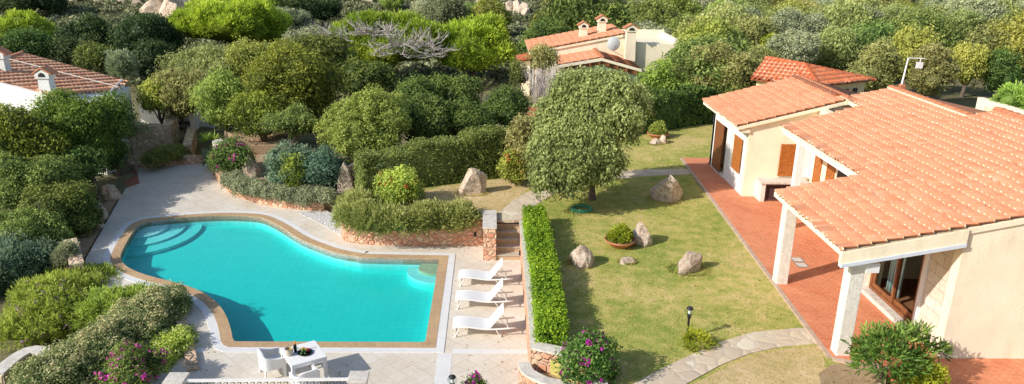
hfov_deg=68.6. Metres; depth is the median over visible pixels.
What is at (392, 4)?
woodland tree
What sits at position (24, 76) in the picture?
house
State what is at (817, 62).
woodland tree
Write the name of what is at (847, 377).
soil
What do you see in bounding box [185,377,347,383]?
railing
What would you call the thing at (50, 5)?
oak tree
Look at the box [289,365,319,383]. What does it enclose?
armchair
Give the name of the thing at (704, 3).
woodland tree
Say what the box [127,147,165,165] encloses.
soil
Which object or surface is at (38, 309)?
shrub
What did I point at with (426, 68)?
undergrowth
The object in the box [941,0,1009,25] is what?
woodland tree
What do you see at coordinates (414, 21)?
umbrella pine
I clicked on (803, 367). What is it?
dry grass
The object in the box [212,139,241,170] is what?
bougainvillea pillar
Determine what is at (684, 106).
tall hedge
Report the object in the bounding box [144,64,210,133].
juniper tree
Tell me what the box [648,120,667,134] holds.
potted plant
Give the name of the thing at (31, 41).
oak tree
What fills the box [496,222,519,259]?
stone steps
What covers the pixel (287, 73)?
mastic tree
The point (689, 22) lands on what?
woodland tree
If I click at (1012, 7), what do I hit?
woodland tree
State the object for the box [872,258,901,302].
sliding door
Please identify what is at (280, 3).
woodland tree
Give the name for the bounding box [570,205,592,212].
garden hose
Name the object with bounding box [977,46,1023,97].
garden tree
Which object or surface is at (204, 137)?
aloe
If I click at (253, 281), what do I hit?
swimming pool
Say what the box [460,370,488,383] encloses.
bougainvillea
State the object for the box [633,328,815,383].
stone path
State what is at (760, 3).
woodland tree
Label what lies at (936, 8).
woodland tree
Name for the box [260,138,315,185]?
bluish shrub
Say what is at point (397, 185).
oleander bush
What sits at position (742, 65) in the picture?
round tree
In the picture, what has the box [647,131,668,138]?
bowl planter
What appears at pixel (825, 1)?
woodland tree
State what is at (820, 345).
terrace kerb
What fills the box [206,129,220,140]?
aloe
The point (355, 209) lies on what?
rosemary bank
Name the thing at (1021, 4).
woodland tree
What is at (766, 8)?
woodland tree
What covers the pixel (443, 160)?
clipped hedge
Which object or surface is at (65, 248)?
silver shrub
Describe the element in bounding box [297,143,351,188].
bluish shrub
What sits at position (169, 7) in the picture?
boulder
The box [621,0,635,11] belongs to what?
woodland tree
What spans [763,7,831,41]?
woodland tree
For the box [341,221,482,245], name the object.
retaining wall
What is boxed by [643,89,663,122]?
bush
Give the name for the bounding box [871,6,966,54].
woodland tree
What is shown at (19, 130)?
juniper tree
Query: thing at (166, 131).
garden wall
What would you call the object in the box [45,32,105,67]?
oak tree
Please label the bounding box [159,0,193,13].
boulder
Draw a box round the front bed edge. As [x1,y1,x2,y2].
[128,162,152,166]
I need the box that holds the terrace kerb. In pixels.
[680,158,878,367]
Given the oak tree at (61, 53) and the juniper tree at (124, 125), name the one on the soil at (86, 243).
the juniper tree at (124, 125)
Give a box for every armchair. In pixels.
[257,347,286,377]
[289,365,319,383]
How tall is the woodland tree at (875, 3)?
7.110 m
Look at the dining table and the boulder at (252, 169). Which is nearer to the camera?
the dining table
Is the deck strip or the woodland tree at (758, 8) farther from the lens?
the woodland tree at (758, 8)
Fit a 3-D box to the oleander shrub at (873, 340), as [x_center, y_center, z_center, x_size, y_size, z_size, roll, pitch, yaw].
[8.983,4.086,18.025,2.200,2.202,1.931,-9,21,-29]
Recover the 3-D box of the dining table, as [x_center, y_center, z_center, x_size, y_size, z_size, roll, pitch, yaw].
[-5.735,4.767,20.744,0.976,0.750,1.023,-10,21,-31]
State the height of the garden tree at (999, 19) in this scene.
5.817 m
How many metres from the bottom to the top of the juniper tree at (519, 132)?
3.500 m
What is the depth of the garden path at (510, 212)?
32.10 m
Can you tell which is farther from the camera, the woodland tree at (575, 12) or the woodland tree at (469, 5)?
the woodland tree at (469, 5)
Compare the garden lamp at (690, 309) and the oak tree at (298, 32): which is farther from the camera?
the oak tree at (298, 32)
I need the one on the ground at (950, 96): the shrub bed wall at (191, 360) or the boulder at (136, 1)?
the boulder at (136, 1)
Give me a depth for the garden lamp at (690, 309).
20.63 m
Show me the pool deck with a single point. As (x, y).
(200, 185)
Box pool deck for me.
[85,163,527,383]
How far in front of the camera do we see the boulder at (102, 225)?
31.20 m
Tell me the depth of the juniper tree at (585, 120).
30.02 m
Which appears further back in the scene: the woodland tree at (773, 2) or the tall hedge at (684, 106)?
the woodland tree at (773, 2)
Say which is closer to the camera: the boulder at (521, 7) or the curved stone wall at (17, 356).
the curved stone wall at (17, 356)
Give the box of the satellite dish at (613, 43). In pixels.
[607,37,619,50]
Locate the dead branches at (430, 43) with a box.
[360,17,457,58]
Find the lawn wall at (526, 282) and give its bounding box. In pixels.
[519,220,539,365]
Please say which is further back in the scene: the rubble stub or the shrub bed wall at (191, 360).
the rubble stub
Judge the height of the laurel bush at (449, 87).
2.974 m
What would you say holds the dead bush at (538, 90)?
on the ground at (950, 96)
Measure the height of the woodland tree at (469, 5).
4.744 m
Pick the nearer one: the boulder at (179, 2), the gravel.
the gravel
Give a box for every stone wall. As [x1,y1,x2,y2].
[0,345,60,383]
[67,238,83,276]
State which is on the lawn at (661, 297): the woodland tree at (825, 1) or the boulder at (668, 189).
the boulder at (668, 189)
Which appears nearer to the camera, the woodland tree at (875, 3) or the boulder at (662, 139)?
the boulder at (662, 139)
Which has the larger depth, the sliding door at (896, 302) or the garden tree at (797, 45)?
the garden tree at (797, 45)
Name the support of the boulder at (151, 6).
on the ground at (950, 96)
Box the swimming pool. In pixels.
[103,211,455,352]
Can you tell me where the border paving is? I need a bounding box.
[87,169,146,259]
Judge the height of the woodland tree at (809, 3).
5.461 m
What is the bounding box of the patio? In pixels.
[525,106,536,116]
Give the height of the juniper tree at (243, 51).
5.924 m
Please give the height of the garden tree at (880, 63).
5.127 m
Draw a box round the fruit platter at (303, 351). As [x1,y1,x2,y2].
[297,347,312,355]
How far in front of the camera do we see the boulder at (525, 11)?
105.04 m
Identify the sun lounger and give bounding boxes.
[453,303,515,337]
[455,278,513,309]
[458,257,512,286]
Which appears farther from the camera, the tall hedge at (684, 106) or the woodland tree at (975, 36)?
the woodland tree at (975, 36)
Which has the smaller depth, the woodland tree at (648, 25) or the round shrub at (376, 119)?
the round shrub at (376, 119)
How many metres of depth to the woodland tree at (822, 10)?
83.65 m
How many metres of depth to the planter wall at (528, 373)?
19.19 m
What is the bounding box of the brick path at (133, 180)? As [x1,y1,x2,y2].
[124,170,139,187]
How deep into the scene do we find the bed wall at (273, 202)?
33.97 m
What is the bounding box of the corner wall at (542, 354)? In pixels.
[532,341,607,383]
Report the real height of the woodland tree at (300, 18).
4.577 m
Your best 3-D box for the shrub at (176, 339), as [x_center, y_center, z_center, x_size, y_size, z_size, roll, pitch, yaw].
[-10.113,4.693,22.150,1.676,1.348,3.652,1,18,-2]
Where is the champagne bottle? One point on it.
(295, 347)
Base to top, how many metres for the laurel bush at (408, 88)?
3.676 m
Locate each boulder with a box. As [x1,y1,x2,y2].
[96,223,104,228]
[97,206,107,219]
[102,184,122,199]
[131,0,142,5]
[139,0,161,13]
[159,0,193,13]
[160,0,180,17]
[242,153,261,176]
[458,168,486,194]
[505,0,512,11]
[512,0,521,10]
[515,2,529,12]
[521,8,530,17]
[570,245,593,268]
[620,257,635,264]
[632,222,652,246]
[649,175,682,201]
[650,138,660,144]
[659,135,667,143]
[678,251,702,274]
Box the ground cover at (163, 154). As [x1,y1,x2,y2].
[136,143,191,171]
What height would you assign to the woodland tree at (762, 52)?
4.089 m
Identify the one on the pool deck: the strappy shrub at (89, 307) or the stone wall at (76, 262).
the strappy shrub at (89, 307)
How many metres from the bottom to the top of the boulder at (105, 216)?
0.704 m
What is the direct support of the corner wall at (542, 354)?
on the pool deck
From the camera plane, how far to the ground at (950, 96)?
47.11 m
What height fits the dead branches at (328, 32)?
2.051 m
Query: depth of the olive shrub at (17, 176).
30.36 m
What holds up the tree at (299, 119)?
on the soil at (264, 170)
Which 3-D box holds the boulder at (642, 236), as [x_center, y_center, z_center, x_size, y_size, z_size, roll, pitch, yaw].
[4.697,1.694,27.486,0.825,1.279,0.918,-7,20,-23]
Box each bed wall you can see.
[166,154,205,164]
[175,312,198,371]
[211,164,325,210]
[249,139,287,140]
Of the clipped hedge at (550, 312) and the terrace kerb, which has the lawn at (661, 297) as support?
the clipped hedge at (550, 312)
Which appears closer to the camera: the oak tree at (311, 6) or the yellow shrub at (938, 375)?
the yellow shrub at (938, 375)
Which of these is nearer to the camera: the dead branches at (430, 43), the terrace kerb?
the terrace kerb
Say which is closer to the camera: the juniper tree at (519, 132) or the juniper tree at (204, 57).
the juniper tree at (519, 132)
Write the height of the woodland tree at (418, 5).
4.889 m
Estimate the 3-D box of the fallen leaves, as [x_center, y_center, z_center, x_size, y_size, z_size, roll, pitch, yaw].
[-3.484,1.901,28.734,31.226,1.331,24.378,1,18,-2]
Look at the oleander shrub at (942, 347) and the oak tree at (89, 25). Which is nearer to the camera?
the oleander shrub at (942, 347)
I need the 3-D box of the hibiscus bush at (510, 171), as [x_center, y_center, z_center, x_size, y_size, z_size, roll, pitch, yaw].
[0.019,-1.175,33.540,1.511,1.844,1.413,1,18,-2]
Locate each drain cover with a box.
[791,257,804,261]
[794,262,808,266]
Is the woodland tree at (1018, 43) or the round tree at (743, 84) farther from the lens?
the woodland tree at (1018, 43)
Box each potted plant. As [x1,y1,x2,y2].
[604,222,633,243]
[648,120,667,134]
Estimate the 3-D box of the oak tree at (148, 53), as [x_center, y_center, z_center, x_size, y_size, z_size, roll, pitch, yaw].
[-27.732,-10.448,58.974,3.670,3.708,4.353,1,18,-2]
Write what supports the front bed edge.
on the pool deck
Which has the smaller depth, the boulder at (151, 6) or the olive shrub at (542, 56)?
the olive shrub at (542, 56)
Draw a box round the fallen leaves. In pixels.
[92,169,882,382]
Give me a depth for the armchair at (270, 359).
20.62 m
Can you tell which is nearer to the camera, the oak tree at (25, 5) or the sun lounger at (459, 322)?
the sun lounger at (459, 322)
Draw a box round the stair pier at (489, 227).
[482,210,496,259]
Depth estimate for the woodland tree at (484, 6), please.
82.01 m
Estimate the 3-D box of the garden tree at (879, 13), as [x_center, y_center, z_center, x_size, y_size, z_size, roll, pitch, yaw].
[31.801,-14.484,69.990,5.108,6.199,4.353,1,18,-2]
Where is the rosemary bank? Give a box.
[330,186,482,239]
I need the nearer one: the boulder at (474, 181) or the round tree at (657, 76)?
the boulder at (474, 181)
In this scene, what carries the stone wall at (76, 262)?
on the ground at (950, 96)
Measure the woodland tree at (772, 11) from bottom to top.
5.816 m
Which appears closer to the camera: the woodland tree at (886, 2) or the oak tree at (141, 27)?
the oak tree at (141, 27)
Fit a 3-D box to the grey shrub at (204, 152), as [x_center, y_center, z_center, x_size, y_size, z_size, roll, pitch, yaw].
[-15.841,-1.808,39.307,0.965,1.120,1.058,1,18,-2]
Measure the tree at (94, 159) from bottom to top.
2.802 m
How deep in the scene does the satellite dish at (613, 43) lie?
52.91 m
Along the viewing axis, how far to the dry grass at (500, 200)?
32.37 m
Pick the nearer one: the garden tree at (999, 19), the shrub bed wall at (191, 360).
the shrub bed wall at (191, 360)
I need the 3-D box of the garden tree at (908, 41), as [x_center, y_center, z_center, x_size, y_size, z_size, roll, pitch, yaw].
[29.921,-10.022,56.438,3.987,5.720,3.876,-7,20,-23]
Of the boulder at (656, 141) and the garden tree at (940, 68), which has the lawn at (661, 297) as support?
the boulder at (656, 141)
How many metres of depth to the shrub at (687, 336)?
20.32 m
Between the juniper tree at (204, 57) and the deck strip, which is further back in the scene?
the juniper tree at (204, 57)
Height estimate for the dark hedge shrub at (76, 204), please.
2.334 m
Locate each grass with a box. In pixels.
[385,179,533,220]
[694,346,824,383]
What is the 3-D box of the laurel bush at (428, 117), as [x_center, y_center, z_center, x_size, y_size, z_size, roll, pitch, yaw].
[-4.468,-3.642,38.953,3.120,3.029,3.822,1,18,-2]
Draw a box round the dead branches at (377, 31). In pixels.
[343,16,403,37]
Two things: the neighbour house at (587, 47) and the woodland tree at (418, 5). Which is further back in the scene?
the woodland tree at (418, 5)
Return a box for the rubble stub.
[183,127,197,154]
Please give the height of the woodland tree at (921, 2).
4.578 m
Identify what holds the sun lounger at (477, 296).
on the pool deck
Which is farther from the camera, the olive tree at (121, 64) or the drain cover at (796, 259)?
the olive tree at (121, 64)
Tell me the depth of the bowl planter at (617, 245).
26.84 m
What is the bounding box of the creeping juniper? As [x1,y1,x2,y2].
[0,228,58,295]
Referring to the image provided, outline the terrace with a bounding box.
[683,158,1023,383]
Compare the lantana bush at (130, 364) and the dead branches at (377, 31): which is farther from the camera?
the dead branches at (377, 31)
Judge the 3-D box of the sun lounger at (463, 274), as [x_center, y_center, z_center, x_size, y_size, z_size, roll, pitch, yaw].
[-0.937,2.847,26.678,1.934,0.886,0.721,1,18,-2]
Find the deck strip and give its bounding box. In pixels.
[195,348,527,383]
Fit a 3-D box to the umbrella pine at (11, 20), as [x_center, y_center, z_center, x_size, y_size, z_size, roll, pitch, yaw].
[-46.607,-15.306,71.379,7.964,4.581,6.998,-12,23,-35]
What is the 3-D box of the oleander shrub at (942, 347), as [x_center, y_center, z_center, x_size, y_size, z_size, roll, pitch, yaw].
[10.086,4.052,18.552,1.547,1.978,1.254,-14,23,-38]
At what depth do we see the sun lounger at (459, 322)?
23.22 m
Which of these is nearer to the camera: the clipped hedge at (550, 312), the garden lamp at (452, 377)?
the garden lamp at (452, 377)
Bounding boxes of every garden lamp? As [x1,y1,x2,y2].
[448,374,455,383]
[686,306,693,331]
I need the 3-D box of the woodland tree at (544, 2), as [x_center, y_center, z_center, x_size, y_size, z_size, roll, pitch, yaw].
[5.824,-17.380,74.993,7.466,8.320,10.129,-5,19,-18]
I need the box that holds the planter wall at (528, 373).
[518,361,573,383]
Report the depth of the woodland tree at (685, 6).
82.58 m
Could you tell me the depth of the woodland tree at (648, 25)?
67.85 m
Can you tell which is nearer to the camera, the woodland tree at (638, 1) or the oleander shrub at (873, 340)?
the oleander shrub at (873, 340)
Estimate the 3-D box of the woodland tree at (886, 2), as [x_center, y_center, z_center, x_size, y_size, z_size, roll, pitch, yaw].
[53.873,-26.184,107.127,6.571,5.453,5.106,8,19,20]
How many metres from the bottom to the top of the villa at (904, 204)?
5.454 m
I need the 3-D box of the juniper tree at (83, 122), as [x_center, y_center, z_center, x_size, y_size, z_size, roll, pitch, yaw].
[-20.708,-2.620,35.953,4.577,4.799,3.840,7,19,17]
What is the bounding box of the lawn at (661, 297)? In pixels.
[372,124,838,383]
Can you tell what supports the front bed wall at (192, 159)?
on the pool deck
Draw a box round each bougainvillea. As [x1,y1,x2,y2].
[204,135,256,174]
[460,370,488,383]
[551,326,623,383]
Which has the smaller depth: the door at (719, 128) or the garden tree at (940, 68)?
the door at (719, 128)
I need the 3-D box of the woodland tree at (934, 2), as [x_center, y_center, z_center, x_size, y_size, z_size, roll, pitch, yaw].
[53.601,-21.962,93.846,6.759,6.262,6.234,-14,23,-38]
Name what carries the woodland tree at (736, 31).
on the ground at (950, 96)
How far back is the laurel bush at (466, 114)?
39.55 m
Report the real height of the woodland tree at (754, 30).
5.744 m
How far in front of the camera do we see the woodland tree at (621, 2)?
86.74 m
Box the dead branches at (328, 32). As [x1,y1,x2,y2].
[301,19,355,41]
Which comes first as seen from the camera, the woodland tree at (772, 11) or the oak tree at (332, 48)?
the oak tree at (332, 48)
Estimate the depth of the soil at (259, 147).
41.44 m
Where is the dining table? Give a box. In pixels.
[280,340,327,377]
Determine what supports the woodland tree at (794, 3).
on the ground at (950, 96)
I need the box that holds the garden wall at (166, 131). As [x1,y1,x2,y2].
[130,117,179,148]
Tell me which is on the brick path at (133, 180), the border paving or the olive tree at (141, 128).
the olive tree at (141, 128)
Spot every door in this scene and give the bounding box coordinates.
[711,119,724,172]
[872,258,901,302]
[893,258,911,317]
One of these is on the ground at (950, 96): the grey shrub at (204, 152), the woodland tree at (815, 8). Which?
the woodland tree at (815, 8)
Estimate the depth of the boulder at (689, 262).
25.01 m
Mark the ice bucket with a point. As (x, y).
(288, 350)
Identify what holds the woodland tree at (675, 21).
on the ground at (950, 96)
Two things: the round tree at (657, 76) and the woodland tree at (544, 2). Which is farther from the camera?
the woodland tree at (544, 2)
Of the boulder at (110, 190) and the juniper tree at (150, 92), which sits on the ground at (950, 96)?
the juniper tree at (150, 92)
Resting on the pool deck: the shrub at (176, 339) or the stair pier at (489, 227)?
the stair pier at (489, 227)
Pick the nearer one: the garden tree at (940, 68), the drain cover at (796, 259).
the drain cover at (796, 259)
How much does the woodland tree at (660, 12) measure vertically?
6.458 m
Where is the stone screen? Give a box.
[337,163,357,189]
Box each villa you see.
[702,74,1023,358]
[750,56,875,92]
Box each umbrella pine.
[0,8,61,42]
[166,0,293,45]
[321,7,450,65]
[331,41,400,72]
[433,11,517,78]
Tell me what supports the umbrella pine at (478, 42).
on the ground at (950, 96)
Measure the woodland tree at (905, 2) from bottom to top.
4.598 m
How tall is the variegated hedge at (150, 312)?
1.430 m
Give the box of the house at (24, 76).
[0,46,132,174]
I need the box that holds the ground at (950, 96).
[0,0,1023,383]
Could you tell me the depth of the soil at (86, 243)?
30.14 m
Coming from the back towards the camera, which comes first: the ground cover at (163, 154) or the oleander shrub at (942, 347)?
the ground cover at (163, 154)
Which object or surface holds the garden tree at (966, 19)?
on the ground at (950, 96)
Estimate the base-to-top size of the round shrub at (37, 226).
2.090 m
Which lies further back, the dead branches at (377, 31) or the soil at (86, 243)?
the dead branches at (377, 31)
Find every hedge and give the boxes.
[5,279,194,383]
[217,169,341,209]
[351,123,514,193]
[521,203,570,345]
[639,83,721,133]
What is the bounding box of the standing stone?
[337,161,352,192]
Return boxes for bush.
[88,339,170,383]
[372,162,426,205]
[393,71,438,108]
[400,91,454,144]
[427,71,483,105]
[445,95,497,136]
[480,83,532,127]
[496,146,527,184]
[518,62,563,103]
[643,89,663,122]
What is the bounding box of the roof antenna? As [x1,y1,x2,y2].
[898,58,924,88]
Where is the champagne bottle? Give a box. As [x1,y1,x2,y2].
[293,341,296,352]
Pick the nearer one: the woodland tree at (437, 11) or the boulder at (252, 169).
the boulder at (252, 169)
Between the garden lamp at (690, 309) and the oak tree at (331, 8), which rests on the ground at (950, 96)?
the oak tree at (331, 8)
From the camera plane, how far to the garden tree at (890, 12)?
70.60 m
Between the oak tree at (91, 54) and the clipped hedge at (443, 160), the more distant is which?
the oak tree at (91, 54)
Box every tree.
[0,0,40,13]
[0,23,54,58]
[0,99,74,162]
[27,87,122,193]
[31,0,72,16]
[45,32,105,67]
[53,10,116,50]
[56,141,110,206]
[70,40,117,73]
[87,88,138,175]
[101,47,139,86]
[104,10,188,56]
[122,119,151,170]
[132,36,182,79]
[133,73,172,123]
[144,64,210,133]
[155,40,246,80]
[188,64,250,140]
[222,88,288,141]
[223,35,275,81]
[240,37,347,146]
[257,101,318,146]
[269,0,292,8]
[275,6,314,33]
[281,23,329,43]
[283,28,361,111]
[290,0,322,23]
[315,0,343,25]
[333,54,399,98]
[379,0,404,11]
[409,0,433,15]
[420,0,470,23]
[464,0,479,12]
[469,0,514,27]
[499,112,537,180]
[514,16,570,65]
[521,64,653,202]
[527,0,556,28]
[539,0,639,31]
[610,0,628,7]
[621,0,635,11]
[623,0,681,29]
[629,0,651,6]
[630,19,673,35]
[635,55,694,88]
[653,0,705,18]
[656,12,698,33]
[659,31,756,91]
[666,14,756,51]
[668,39,760,90]
[672,11,739,44]
[690,0,716,11]
[696,0,751,24]
[704,0,746,12]
[714,71,752,93]
[720,0,763,22]
[723,11,777,44]
[725,22,752,50]
[736,3,771,17]
[741,0,769,9]
[744,43,782,65]
[758,4,773,13]
[758,31,781,48]
[761,0,792,5]
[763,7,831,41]
[764,4,814,19]
[764,27,823,63]
[765,0,811,14]
[797,0,821,7]
[807,2,831,11]
[807,50,829,67]
[809,2,843,14]
[814,0,833,4]
[816,22,865,69]
[819,0,889,38]
[832,0,884,9]
[838,17,899,70]
[843,3,884,25]
[843,35,905,91]
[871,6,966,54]
[875,0,915,20]
[878,0,911,6]
[885,0,920,8]
[886,20,945,88]
[904,42,962,96]
[915,0,956,14]
[917,0,929,8]
[920,0,949,7]
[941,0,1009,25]
[942,6,990,43]
[948,38,992,97]
[961,15,1023,58]
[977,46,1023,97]
[978,12,1015,32]
[982,0,1023,15]
[986,6,1023,73]
[1013,0,1023,8]
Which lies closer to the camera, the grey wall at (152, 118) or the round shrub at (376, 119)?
the round shrub at (376, 119)
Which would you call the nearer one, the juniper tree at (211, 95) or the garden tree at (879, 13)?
the juniper tree at (211, 95)
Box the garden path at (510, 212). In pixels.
[497,169,690,222]
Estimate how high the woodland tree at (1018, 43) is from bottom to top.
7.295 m
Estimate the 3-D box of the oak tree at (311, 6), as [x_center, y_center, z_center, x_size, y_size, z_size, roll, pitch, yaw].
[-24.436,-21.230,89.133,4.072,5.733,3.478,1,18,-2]
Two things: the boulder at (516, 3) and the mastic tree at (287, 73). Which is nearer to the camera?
the mastic tree at (287, 73)
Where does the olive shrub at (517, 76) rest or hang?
on the ground at (950, 96)
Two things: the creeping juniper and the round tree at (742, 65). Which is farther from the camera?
the round tree at (742, 65)
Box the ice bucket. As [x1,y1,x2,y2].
[284,346,293,356]
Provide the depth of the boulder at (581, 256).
25.28 m
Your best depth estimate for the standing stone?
34.08 m
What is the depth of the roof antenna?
30.94 m
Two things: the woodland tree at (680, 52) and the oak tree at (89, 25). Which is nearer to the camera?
the woodland tree at (680, 52)
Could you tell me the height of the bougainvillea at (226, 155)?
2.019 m
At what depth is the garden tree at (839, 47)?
59.09 m
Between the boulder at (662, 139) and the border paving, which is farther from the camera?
the boulder at (662, 139)
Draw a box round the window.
[837,170,846,176]
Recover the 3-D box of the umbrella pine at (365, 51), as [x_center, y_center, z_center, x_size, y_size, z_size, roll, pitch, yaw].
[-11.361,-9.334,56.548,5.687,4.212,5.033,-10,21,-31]
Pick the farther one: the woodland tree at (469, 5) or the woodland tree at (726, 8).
the woodland tree at (469, 5)
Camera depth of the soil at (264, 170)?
38.35 m
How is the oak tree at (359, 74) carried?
on the ground at (950, 96)
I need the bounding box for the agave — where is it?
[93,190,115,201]
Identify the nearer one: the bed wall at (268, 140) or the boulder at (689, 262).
the boulder at (689, 262)
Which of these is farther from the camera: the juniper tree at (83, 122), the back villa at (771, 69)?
the back villa at (771, 69)
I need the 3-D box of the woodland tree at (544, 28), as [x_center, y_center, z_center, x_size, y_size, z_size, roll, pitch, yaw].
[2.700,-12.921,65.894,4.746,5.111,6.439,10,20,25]
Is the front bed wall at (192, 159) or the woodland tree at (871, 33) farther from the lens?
the woodland tree at (871, 33)
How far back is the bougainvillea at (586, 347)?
18.36 m
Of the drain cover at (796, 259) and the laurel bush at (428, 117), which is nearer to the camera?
the drain cover at (796, 259)
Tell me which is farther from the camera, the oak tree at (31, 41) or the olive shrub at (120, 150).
the oak tree at (31, 41)
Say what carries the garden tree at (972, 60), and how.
on the ground at (950, 96)
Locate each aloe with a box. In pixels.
[195,133,210,142]
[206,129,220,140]
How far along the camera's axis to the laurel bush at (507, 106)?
42.05 m
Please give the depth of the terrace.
24.26 m
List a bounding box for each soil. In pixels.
[36,192,120,272]
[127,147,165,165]
[224,130,299,154]
[224,147,343,211]
[540,373,577,383]
[819,363,886,383]
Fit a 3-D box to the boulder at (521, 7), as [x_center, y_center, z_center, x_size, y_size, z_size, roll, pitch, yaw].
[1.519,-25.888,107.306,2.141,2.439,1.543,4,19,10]
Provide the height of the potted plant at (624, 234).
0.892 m
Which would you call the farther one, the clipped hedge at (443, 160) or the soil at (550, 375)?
the clipped hedge at (443, 160)
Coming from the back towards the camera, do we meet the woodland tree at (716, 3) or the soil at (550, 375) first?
the woodland tree at (716, 3)
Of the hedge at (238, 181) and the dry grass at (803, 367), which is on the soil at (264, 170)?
the hedge at (238, 181)
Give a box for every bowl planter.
[604,235,635,248]
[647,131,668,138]
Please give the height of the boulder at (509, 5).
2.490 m
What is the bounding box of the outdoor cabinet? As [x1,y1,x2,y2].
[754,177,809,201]
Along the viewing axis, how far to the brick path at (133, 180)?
37.27 m
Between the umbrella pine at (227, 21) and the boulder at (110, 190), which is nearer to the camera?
the boulder at (110, 190)
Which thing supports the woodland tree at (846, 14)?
on the ground at (950, 96)
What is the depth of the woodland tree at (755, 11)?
74.74 m
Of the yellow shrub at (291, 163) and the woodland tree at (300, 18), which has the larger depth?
the woodland tree at (300, 18)
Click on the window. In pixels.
(840, 174)
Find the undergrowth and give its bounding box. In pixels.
[0,0,1023,99]
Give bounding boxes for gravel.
[297,212,341,235]
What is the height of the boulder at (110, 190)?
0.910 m
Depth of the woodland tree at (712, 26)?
57.16 m
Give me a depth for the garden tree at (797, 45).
56.99 m
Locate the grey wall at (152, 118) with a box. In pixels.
[139,99,214,127]
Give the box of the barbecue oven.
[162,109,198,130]
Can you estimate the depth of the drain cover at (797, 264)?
25.74 m
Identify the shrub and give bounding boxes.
[0,150,88,212]
[0,204,76,249]
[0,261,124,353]
[15,178,106,237]
[48,238,85,269]
[67,280,163,331]
[100,136,132,173]
[147,323,199,375]
[197,148,212,166]
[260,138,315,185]
[277,151,309,190]
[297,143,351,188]
[312,83,413,161]
[506,57,534,90]
[522,41,563,95]
[674,325,720,354]
[840,319,938,383]
[897,356,951,383]
[907,318,954,364]
[983,80,1023,110]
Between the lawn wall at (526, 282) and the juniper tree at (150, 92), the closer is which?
the lawn wall at (526, 282)
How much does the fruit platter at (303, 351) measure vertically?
0.136 m
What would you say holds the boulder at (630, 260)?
on the lawn at (661, 297)
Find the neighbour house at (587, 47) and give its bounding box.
[516,14,676,94]
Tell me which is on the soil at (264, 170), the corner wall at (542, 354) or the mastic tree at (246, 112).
the mastic tree at (246, 112)
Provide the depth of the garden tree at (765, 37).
61.85 m
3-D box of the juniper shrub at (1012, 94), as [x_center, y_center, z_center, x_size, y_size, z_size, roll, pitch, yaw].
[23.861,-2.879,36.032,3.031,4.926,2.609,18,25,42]

